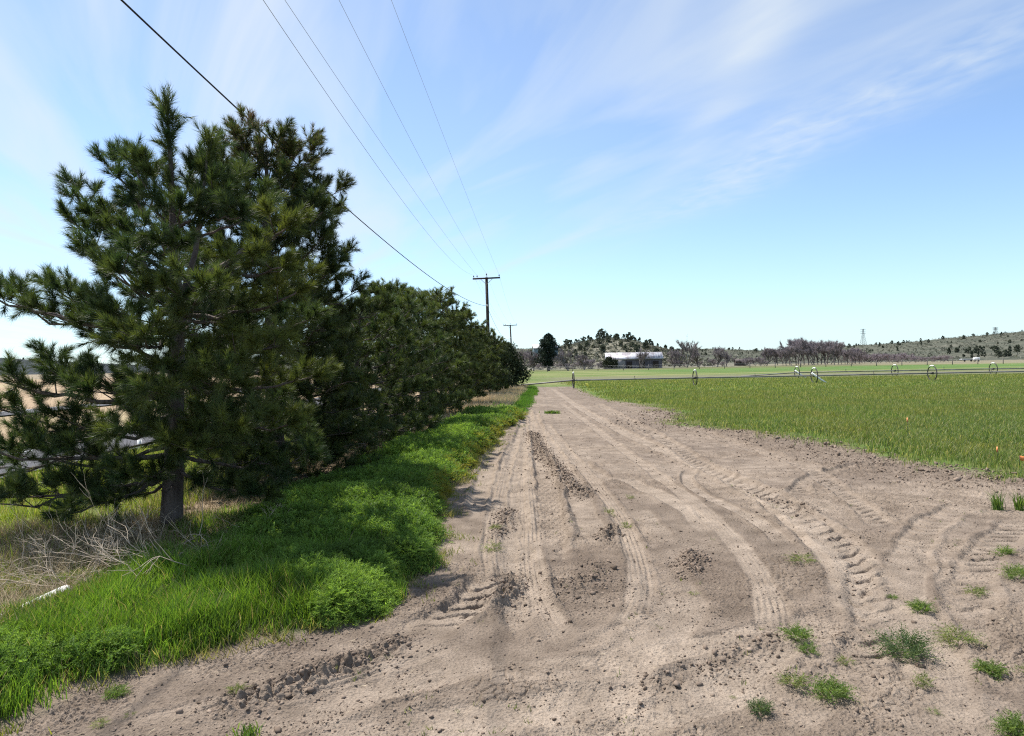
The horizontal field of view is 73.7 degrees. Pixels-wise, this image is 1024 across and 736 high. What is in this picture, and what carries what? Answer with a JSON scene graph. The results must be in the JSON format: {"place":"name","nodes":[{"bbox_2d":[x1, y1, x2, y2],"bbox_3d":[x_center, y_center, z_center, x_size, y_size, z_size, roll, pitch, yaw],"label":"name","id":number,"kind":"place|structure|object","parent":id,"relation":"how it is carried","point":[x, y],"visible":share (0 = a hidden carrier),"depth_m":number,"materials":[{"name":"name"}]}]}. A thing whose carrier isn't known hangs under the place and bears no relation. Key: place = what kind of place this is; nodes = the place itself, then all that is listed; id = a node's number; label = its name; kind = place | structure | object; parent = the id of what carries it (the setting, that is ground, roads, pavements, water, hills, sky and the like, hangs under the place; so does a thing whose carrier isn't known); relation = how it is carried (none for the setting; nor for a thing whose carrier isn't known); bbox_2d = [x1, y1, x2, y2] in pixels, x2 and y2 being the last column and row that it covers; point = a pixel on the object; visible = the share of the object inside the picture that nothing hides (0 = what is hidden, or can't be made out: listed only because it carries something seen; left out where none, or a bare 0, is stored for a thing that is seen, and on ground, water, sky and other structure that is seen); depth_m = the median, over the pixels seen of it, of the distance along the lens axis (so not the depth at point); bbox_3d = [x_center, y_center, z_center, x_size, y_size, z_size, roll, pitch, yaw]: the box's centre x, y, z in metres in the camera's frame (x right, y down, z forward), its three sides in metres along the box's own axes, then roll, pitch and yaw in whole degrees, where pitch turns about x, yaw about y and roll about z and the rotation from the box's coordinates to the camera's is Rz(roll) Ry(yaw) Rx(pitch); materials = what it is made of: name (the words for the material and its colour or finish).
{"place":"outdoors","nodes":[
{"label":"outdoors","id":0,"kind":"place"},
{"bbox_2d":[0,358,150,374],"bbox_3d":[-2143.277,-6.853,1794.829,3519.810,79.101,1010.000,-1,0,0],"label":"hill","id":1,"kind":"structure","parent":0,"point":[106,368],"depth_m":1523.44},
{"bbox_2d":[1,390,254,415],"bbox_3d":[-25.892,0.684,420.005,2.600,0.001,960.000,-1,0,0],"label":"road","id":2,"kind":"structure","parent":0,"point":[4,413],"depth_m":37.51,"materials":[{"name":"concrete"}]},
{"bbox_2d":[0,388,380,477],"bbox_3d":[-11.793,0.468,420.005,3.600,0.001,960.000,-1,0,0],"label":"road","id":3,"kind":"structure","parent":0,"point":[120,443],"depth_m":18.03,"materials":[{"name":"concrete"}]},
{"bbox_2d":[0,384,527,682],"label":"dry grass","id":4,"kind":"structure","parent":0,"point":[499,397],"depth_m":7.88,"materials":[{"name":"plant"}]},
{"bbox_2d":[0,385,538,735],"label":"verge grass","id":5,"kind":"structure","parent":0,"point":[195,607],"depth_m":5.61,"materials":[{"name":"plant"}]},
{"bbox_2d":[0,360,1023,735],"bbox_3d":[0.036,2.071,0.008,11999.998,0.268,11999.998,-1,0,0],"label":"ground","id":6,"kind":"structure","parent":0,"point":[608,632],"depth_m":5.74,"materials":[{"name":"soil"}]},
{"bbox_2d":[1,585,69,614],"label":"white pipe","id":7,"kind":"object","parent":6,"relation":"on","point":[63,587],"visible":0.18,"depth_m":5.99,"materials":[{"name":"paint"}]},
{"bbox_2d":[1,495,122,574],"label":"dead branch","id":8,"kind":"object","parent":6,"relation":"on","point":[31,546],"visible":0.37,"depth_m":7.21,"materials":[{"name":"grey wood"}]},
{"bbox_2d":[0,507,136,594],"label":"dead branch","id":9,"kind":"object","parent":6,"relation":"on","point":[35,577],"visible":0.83,"depth_m":6.32,"materials":[{"name":"grey wood"}]},
{"bbox_2d":[0,440,149,476],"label":"guard rail","id":10,"kind":"object","parent":6,"relation":"on","point":[139,442],"visible":0.3,"depth_m":16.14,"materials":[{"name":"grey metal"}]},
{"bbox_2d":[20,504,140,576],"bbox_3d":[-4.466,1.719,7.200,1.003,0.641,1.274,-1,0,0],"label":"dead branch","id":11,"kind":"object","parent":6,"relation":"on","point":[96,560],"visible":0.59,"depth_m":6.99,"materials":[{"name":"grey wood"}]},
{"bbox_2d":[89,716,110,729],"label":"weed","id":12,"kind":"object","parent":6,"relation":"on","point":[102,721],"visible":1,"depth_m":3.99,"materials":[{"name":"green plant"}]},
{"bbox_2d":[43,472,185,580],"bbox_3d":[-3.934,1.502,6.786,1.252,1.059,1.418,-1,0,-31],"label":"dead branch","id":13,"kind":"object","parent":6,"relation":"on","point":[110,556],"visible":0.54,"depth_m":6.63,"materials":[{"name":"grey wood"}]},
{"bbox_2d":[98,681,133,700],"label":"weed","id":14,"kind":"object","parent":6,"relation":"on","point":[114,691],"visible":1,"depth_m":4.34,"materials":[{"name":"green plant"}]},
{"bbox_2d":[97,500,196,544],"bbox_3d":[-4.228,1.787,8.097,0.961,0.491,1.185,-1,0,37],"label":"dead branch","id":15,"kind":"object","parent":6,"relation":"on","point":[137,523],"visible":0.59,"depth_m":7.87,"materials":[{"name":"grey wood"}]},
{"bbox_2d":[88,471,223,579],"bbox_3d":[-3.452,1.562,6.722,1.436,0.960,1.984,-1,0,22],"label":"dead branch","id":16,"kind":"object","parent":6,"relation":"on","point":[157,557],"visible":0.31,"depth_m":6.58,"materials":[{"name":"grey wood"}]},
{"bbox_2d":[0,81,342,525],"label":"pine tree","id":17,"kind":"object","parent":6,"relation":"on","point":[177,295],"visible":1,"depth_m":8.02,"materials":[{"name":"green plant"}]},
{"bbox_2d":[226,682,247,693],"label":"weed","id":18,"kind":"object","parent":6,"relation":"on","point":[236,686],"visible":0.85,"depth_m":4.35,"materials":[{"name":"green plant"}]},
{"bbox_2d":[226,719,264,735],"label":"grass tuft","id":19,"kind":"object","parent":6,"relation":"on","point":[250,730],"visible":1,"depth_m":3.83,"materials":[{"name":"plant"}]},
{"bbox_2d":[210,504,287,532],"bbox_3d":[-2.954,1.813,7.914,0.552,0.398,0.939,-1,0,40],"label":"dead branch","id":20,"kind":"object","parent":6,"relation":"on","point":[262,510],"visible":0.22,"depth_m":8.07,"materials":[{"name":"brown wood"}]},
{"bbox_2d":[125,101,397,499],"bbox_3d":[-4.373,-1.167,12.297,4.635,7.080,4.705,-1,0,0],"label":"pine tree","id":21,"kind":"object","parent":6,"relation":"on","point":[325,339],"visible":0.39,"depth_m":11.90,"materials":[{"name":"green plant"}]},
{"bbox_2d":[0,401,528,707],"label":"feathery weeds","id":22,"kind":"object","parent":6,"relation":"on","point":[420,467],"visible":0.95,"depth_m":7.62,"materials":[{"name":"green plant"}]},
{"bbox_2d":[249,290,461,460],"bbox_3d":[-3.889,0.177,16.061,4.529,4.356,5.014,-1,0,26],"label":"pine tree","id":23,"kind":"object","parent":6,"relation":"on","point":[392,330],"visible":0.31,"depth_m":15.81,"materials":[{"name":"green plant"}]},
{"bbox_2d":[319,276,477,435],"bbox_3d":[-3.620,-0.183,20.595,5.144,5.104,5.458,-1,0,0],"label":"pine tree","id":24,"kind":"object","parent":6,"relation":"on","point":[458,396],"visible":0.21,"depth_m":20.16,"materials":[{"name":"green plant"}]},
{"bbox_2d":[371,284,486,417],"bbox_3d":[-3.357,-0.487,26.466,4.718,5.606,5.530,-1,0,0],"label":"pine tree","id":25,"kind":"object","parent":6,"relation":"on","point":[445,300],"visible":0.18,"depth_m":26.11,"materials":[{"name":"green plant"}]},
{"bbox_2d":[416,306,500,406],"bbox_3d":[-2.930,-0.395,34.003,4.824,5.483,4.673,-1,0,0],"label":"pine tree","id":26,"kind":"object","parent":6,"relation":"on","point":[483,374],"visible":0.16,"depth_m":33.60,"materials":[{"name":"green plant"}]},
{"bbox_2d":[441,325,510,392],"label":"pine tree","id":27,"kind":"object","parent":6,"relation":"on","point":[499,351],"visible":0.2,"depth_m":44.80,"materials":[{"name":"green plant"}]},
{"bbox_2d":[473,273,499,332],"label":"power pole","id":28,"kind":"object","parent":6,"relation":"on","point":[486,278],"visible":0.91,"depth_m":69.83,"materials":[{"name":"brown wood"}]},
{"bbox_2d":[120,0,508,339],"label":"telephone cable","id":29,"kind":"object","parent":28,"relation":"attached to","point":[164,40],"visible":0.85,"depth_m":13.18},
{"bbox_2d":[263,0,493,313],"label":"power line wire","id":30,"kind":"object","parent":28,"relation":"attached to","point":[337,109],"visible":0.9,"depth_m":16.03,"materials":[{"name":"metal"}]},
{"bbox_2d":[286,2,494,311],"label":"power line wire","id":31,"kind":"object","parent":28,"relation":"attached to","point":[362,115],"visible":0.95,"depth_m":20.91,"materials":[{"name":"metal"}]},
{"bbox_2d":[342,6,506,319],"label":"power line wire","id":32,"kind":"object","parent":28,"relation":"attached to","point":[400,120],"visible":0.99,"depth_m":24.98,"materials":[{"name":"metal"}]},
{"bbox_2d":[391,0,502,287],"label":"power line wire","id":33,"kind":"object","parent":28,"relation":"attached to","point":[434,112],"visible":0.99,"depth_m":28.93,"materials":[{"name":"metal"}]},
{"bbox_2d":[480,539,503,552],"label":"weed","id":34,"kind":"object","parent":6,"relation":"on","point":[498,545],"visible":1,"depth_m":7.61,"materials":[{"name":"green plant"}]},
{"bbox_2d":[471,334,515,389],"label":"pine tree","id":35,"kind":"object","parent":6,"relation":"on","point":[507,355],"visible":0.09,"depth_m":50.23,"materials":[{"name":"green plant"}]},
{"bbox_2d":[495,340,533,386],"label":"pine tree","id":36,"kind":"object","parent":6,"relation":"on","point":[516,362],"visible":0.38,"depth_m":57.39,"materials":[{"name":"green plant"}]},
{"bbox_2d":[15,409,1023,735],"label":"soil clods","id":37,"kind":"object","parent":6,"relation":"on","point":[593,593],"visible":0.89,"depth_m":5.79,"materials":[{"name":"soil"}]},
{"bbox_2d":[517,349,529,367],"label":"bare tree","id":38,"kind":"object","parent":6,"relation":"on","point":[527,352],"visible":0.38,"depth_m":239.99,"materials":[{"name":"grey plant"}]},
{"bbox_2d":[30,456,1019,735],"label":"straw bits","id":39,"kind":"object","parent":6,"relation":"on","point":[660,638],"visible":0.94,"depth_m":4.68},
{"bbox_2d":[522,351,541,370],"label":"bare tree","id":40,"kind":"object","parent":6,"relation":"on","point":[530,358],"visible":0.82,"depth_m":234.47,"materials":[{"name":"grey plant"}]},
{"bbox_2d":[533,333,564,370],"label":"conifer tree","id":41,"kind":"object","parent":6,"relation":"on","point":[548,342],"visible":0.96,"depth_m":230.63,"materials":[{"name":"green plant"}]},
{"bbox_2d":[539,410,560,413],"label":"grass tuft","id":42,"kind":"object","parent":6,"relation":"on","point":[552,412],"visible":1,"depth_m":28.54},
{"bbox_2d":[552,346,573,370],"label":"bare tree","id":43,"kind":"object","parent":6,"relation":"on","point":[568,355],"visible":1,"depth_m":227.49,"materials":[{"name":"grey plant"}]},
{"bbox_2d":[575,354,594,369],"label":"bare tree","id":44,"kind":"object","parent":6,"relation":"on","point":[580,358],"visible":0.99,"depth_m":249.18,"materials":[{"name":"grey plant"}]},
{"bbox_2d":[601,356,618,368],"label":"juniper shrub","id":45,"kind":"object","parent":6,"relation":"on","point":[609,363],"visible":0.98,"depth_m":260.69,"materials":[{"name":"green plant"}]},
{"bbox_2d":[605,352,663,368],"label":"barn","id":46,"kind":"structure","parent":6,"relation":"on","point":[629,360],"depth_m":267.69,"materials":[{"name":"metal"}]},
{"bbox_2d":[626,361,631,368],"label":"door","id":47,"kind":"structure","parent":46,"relation":"in","point":[628,363],"depth_m":267.68,"materials":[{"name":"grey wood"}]},
{"bbox_2d":[653,361,658,367],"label":"door","id":48,"kind":"structure","parent":46,"relation":"in","point":[655,363],"depth_m":266.57,"materials":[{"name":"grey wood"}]},
{"bbox_2d":[636,349,650,368],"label":"bare tree","id":49,"kind":"object","parent":6,"relation":"on","point":[643,356],"visible":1,"depth_m":262.00,"materials":[{"name":"grey plant"}]},
{"bbox_2d":[335,455,1003,735],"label":"seedlings","id":50,"kind":"object","parent":6,"relation":"on","point":[619,670],"visible":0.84,"depth_m":4.54,"materials":[{"name":"green plant"}]},
{"bbox_2d":[667,348,685,367],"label":"bare tree","id":51,"kind":"object","parent":6,"relation":"on","point":[676,354],"visible":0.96,"depth_m":279.16,"materials":[{"name":"grey plant"}]},
{"bbox_2d":[676,340,700,367],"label":"bare tree","id":52,"kind":"object","parent":6,"relation":"on","point":[689,348],"visible":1,"depth_m":260.82,"materials":[{"name":"grey plant"}]},
{"bbox_2d":[688,351,704,366],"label":"bare tree","id":53,"kind":"object","parent":6,"relation":"on","point":[694,356],"visible":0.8,"depth_m":273.63,"materials":[{"name":"grey plant"}]},
{"bbox_2d":[706,357,716,366],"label":"bare shrub","id":54,"kind":"object","parent":6,"relation":"on","point":[712,361],"visible":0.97,"depth_m":270.57,"materials":[{"name":"grey plant"}]},
{"bbox_2d":[711,346,725,366],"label":"bare tree","id":55,"kind":"object","parent":6,"relation":"on","point":[720,354],"visible":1,"depth_m":267.49,"materials":[{"name":"grey plant"}]},
{"bbox_2d":[723,350,736,366],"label":"bare tree","id":56,"kind":"object","parent":6,"relation":"on","point":[727,358],"visible":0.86,"depth_m":285.26,"materials":[{"name":"grey plant"}]},
{"bbox_2d":[733,359,745,365],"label":"shed","id":57,"kind":"structure","parent":6,"relation":"on","point":[735,361],"depth_m":298.54,"materials":[{"name":"grey wood"}]},
{"bbox_2d":[749,357,761,364],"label":"bare shrub","id":58,"kind":"object","parent":6,"relation":"on","point":[757,360],"visible":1,"depth_m":275.23,"materials":[{"name":"grey plant"}]},
{"bbox_2d":[745,695,774,720],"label":"weed","id":59,"kind":"object","parent":6,"relation":"on","point":[765,708],"visible":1,"depth_m":3.99,"materials":[{"name":"green plant"}]},
{"bbox_2d":[528,358,1003,371],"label":"wire fence","id":60,"kind":"object","parent":6,"relation":"on","point":[901,363],"visible":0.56,"depth_m":204.99,"materials":[{"name":"grey metal"}]},
{"bbox_2d":[760,347,773,365],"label":"bare tree","id":61,"kind":"object","parent":6,"relation":"on","point":[765,354],"visible":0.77,"depth_m":289.22,"materials":[{"name":"grey plant"}]},
{"bbox_2d":[519,365,1023,387],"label":"irrigation wheel line","id":62,"kind":"object","parent":6,"relation":"on","point":[696,377],"visible":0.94,"depth_m":62.61,"materials":[{"name":"metal"}]},
{"bbox_2d":[767,347,779,363],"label":"bare tree","id":63,"kind":"object","parent":6,"relation":"on","point":[774,352],"visible":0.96,"depth_m":284.37,"materials":[{"name":"grey plant"}]},
{"bbox_2d":[778,345,795,363],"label":"bare tree","id":64,"kind":"object","parent":6,"relation":"on","point":[791,349],"visible":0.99,"depth_m":272.81,"materials":[{"name":"grey plant"}]},
{"bbox_2d":[777,344,800,365],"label":"bare tree","id":65,"kind":"object","parent":6,"relation":"on","point":[794,351],"visible":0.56,"depth_m":275.68,"materials":[{"name":"grey plant"}]},
{"bbox_2d":[772,665,812,691],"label":"weed","id":66,"kind":"object","parent":6,"relation":"on","point":[799,682],"visible":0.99,"depth_m":4.28,"materials":[{"name":"green plant"}]},
{"bbox_2d":[777,338,811,360],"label":"bare tree","id":67,"kind":"object","parent":6,"relation":"on","point":[804,345],"visible":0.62,"depth_m":284.05,"materials":[{"name":"grey plant"}]},
{"bbox_2d":[786,339,803,364],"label":"bare tree","id":68,"kind":"object","parent":6,"relation":"on","point":[792,342],"visible":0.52,"depth_m":287.48,"materials":[{"name":"grey plant"}]},
{"bbox_2d":[775,620,816,643],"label":"weed","id":69,"kind":"object","parent":6,"relation":"on","point":[797,631],"visible":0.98,"depth_m":5.05,"materials":[{"name":"green plant"}]},
{"bbox_2d":[782,551,817,564],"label":"weed","id":70,"kind":"object","parent":6,"relation":"on","point":[805,556],"visible":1,"depth_m":6.92,"materials":[{"name":"green plant"}]},
{"bbox_2d":[795,640,820,656],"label":"weed","id":71,"kind":"object","parent":6,"relation":"on","point":[804,647],"visible":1,"depth_m":4.77,"materials":[{"name":"green plant"}]},
{"bbox_2d":[798,343,823,364],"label":"bare tree","id":72,"kind":"object","parent":6,"relation":"on","point":[807,352],"visible":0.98,"depth_m":278.97,"materials":[{"name":"grey plant"}]},
{"bbox_2d":[811,340,822,364],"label":"bare tree","id":73,"kind":"object","parent":6,"relation":"on","point":[819,343],"visible":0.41,"depth_m":294.89,"materials":[{"name":"grey plant"}]},
{"bbox_2d":[820,341,833,363],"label":"bare tree","id":74,"kind":"object","parent":6,"relation":"on","point":[830,343],"visible":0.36,"depth_m":317.00,"materials":[{"name":"grey plant"}]},
{"bbox_2d":[822,342,834,363],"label":"bare tree","id":75,"kind":"object","parent":6,"relation":"on","point":[827,352],"visible":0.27,"depth_m":313.19,"materials":[{"name":"grey plant"}]},
{"bbox_2d":[800,672,862,704],"bbox_3d":[1.949,1.956,4.176,0.354,0.151,0.349,-1,0,0],"label":"weed","id":76,"kind":"object","parent":6,"relation":"on","point":[823,687],"visible":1,"depth_m":4.15,"materials":[{"name":"green plant"}]},
{"bbox_2d":[824,341,844,364],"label":"bare tree","id":77,"kind":"object","parent":6,"relation":"on","point":[831,349],"visible":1,"depth_m":276.29,"materials":[{"name":"grey plant"}]},
{"bbox_2d":[838,349,844,363],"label":"bare tree","id":78,"kind":"object","parent":6,"relation":"on","point":[839,355],"visible":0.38,"depth_m":296.31,"materials":[{"name":"grey plant"}]},
{"bbox_2d":[834,653,856,664],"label":"weed","id":79,"kind":"object","parent":6,"relation":"on","point":[842,658],"visible":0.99,"depth_m":4.66,"materials":[{"name":"green plant"}]},
{"bbox_2d":[844,349,853,364],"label":"bare tree","id":80,"kind":"object","parent":6,"relation":"on","point":[846,354],"visible":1,"depth_m":279.85,"materials":[{"name":"grey plant"}]},
{"bbox_2d":[849,348,866,363],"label":"bare tree","id":81,"kind":"object","parent":6,"relation":"on","point":[858,354],"visible":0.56,"depth_m":284.73,"materials":[{"name":"grey plant"}]},
{"bbox_2d":[871,354,883,362],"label":"willow shrub","id":82,"kind":"object","parent":6,"relation":"on","point":[879,356],"visible":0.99,"depth_m":330.58,"materials":[{"name":"grey plant"}]},
{"bbox_2d":[745,362,1023,377],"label":"irrigation wheel line","id":83,"kind":"object","parent":6,"relation":"on","point":[891,370],"visible":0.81,"depth_m":81.95,"materials":[{"name":"metal"}]},
{"bbox_2d":[882,353,893,361],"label":"willow shrub","id":84,"kind":"object","parent":6,"relation":"on","point":[884,355],"visible":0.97,"depth_m":330.04,"materials":[{"name":"grey plant"}]},
{"bbox_2d":[890,355,902,362],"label":"willow shrub","id":85,"kind":"object","parent":6,"relation":"on","point":[899,357],"visible":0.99,"depth_m":322.05,"materials":[{"name":"grey plant"}]},
{"bbox_2d":[856,621,944,663],"bbox_3d":[2.755,1.939,4.812,0.552,0.257,0.560,-1,0,44],"label":"weed","id":86,"kind":"object","parent":6,"relation":"on","point":[913,646],"visible":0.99,"depth_m":4.79,"materials":[{"name":"green plant"}]},
{"bbox_2d":[900,598,939,614],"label":"weed","id":87,"kind":"object","parent":6,"relation":"on","point":[919,604],"visible":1,"depth_m":5.54,"materials":[{"name":"green plant"}]},
{"bbox_2d":[910,670,938,688],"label":"weed","id":88,"kind":"object","parent":6,"relation":"on","point":[922,681],"visible":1,"depth_m":4.26,"materials":[{"name":"green plant"}]},
{"bbox_2d":[926,620,990,650],"bbox_3d":[3.232,1.952,4.975,0.409,0.170,0.440,-1,0,-42],"label":"weed","id":89,"kind":"object","parent":6,"relation":"on","point":[957,638],"visible":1,"depth_m":4.96,"materials":[{"name":"green plant"}]},
{"bbox_2d":[963,584,988,598],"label":"weed","id":90,"kind":"object","parent":6,"relation":"on","point":[975,589],"visible":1,"depth_m":5.97,"materials":[{"name":"green plant"}]},
{"bbox_2d":[968,657,1013,682],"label":"weed","id":91,"kind":"object","parent":6,"relation":"on","point":[991,669],"visible":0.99,"depth_m":4.42,"materials":[{"name":"green plant"}]},
{"bbox_2d":[982,489,1006,510],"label":"grass tuft","id":92,"kind":"object","parent":6,"relation":"on","point":[997,504],"visible":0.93,"depth_m":9.17,"materials":[{"name":"plant"}]},
{"bbox_2d":[990,544,1015,555],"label":"weed","id":93,"kind":"object","parent":6,"relation":"on","point":[1006,550],"visible":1,"depth_m":7.09,"materials":[{"name":"green plant"}]},
{"bbox_2d":[985,707,1023,735],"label":"weed","id":94,"kind":"object","parent":6,"relation":"on","point":[1014,724],"visible":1,"depth_m":3.70,"materials":[{"name":"green plant"}]},
{"bbox_2d":[997,562,1023,579],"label":"weed","id":95,"kind":"object","parent":6,"relation":"on","point":[1016,571],"visible":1,"depth_m":6.29,"materials":[{"name":"green plant"}]},
{"bbox_2d":[1005,492,1023,510],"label":"grass tuft","id":96,"kind":"object","parent":6,"relation":"on","point":[1019,504],"visible":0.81,"depth_m":9.20,"materials":[{"name":"plant"}]},
{"bbox_2d":[0,0,1023,364],"label":"sky","id":97,"kind":"structure","parent":0,"point":[744,174],"materials":[{"name":"blue"}]},
{"bbox_2d":[523,340,751,369],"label":"hill","id":98,"kind":"structure","parent":0,"point":[622,351],"depth_m":326.21,"materials":[{"name":"plant"}]},
{"bbox_2d":[532,345,557,355],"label":"house","id":99,"kind":"structure","parent":98,"relation":"on","point":[535,348],"depth_m":341.65,"materials":[{"name":"white"}]},
{"bbox_2d":[597,328,607,337],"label":"juniper tree","id":100,"kind":"object","parent":98,"relation":"on","point":[602,335],"visible":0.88,"depth_m":411.41,"materials":[{"name":"green plant"}]},
{"bbox_2d":[255,332,1023,370],"bbox_3d":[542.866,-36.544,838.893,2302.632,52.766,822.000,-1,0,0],"label":"hill","id":101,"kind":"structure","parent":0,"point":[991,342],"depth_m":592.73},
{"bbox_2d":[509,331,1023,368],"bbox_3d":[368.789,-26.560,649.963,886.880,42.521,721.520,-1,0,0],"label":"sagebrush","id":102,"kind":"object","parent":101,"relation":"on","point":[661,349],"visible":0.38,"depth_m":437.59,"materials":[{"name":"plant"}]},
{"bbox_2d":[557,373,1023,483],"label":"grain field grass","id":103,"kind":"structure","parent":0,"point":[960,417],"depth_m":27.17,"materials":[{"name":"plant"}]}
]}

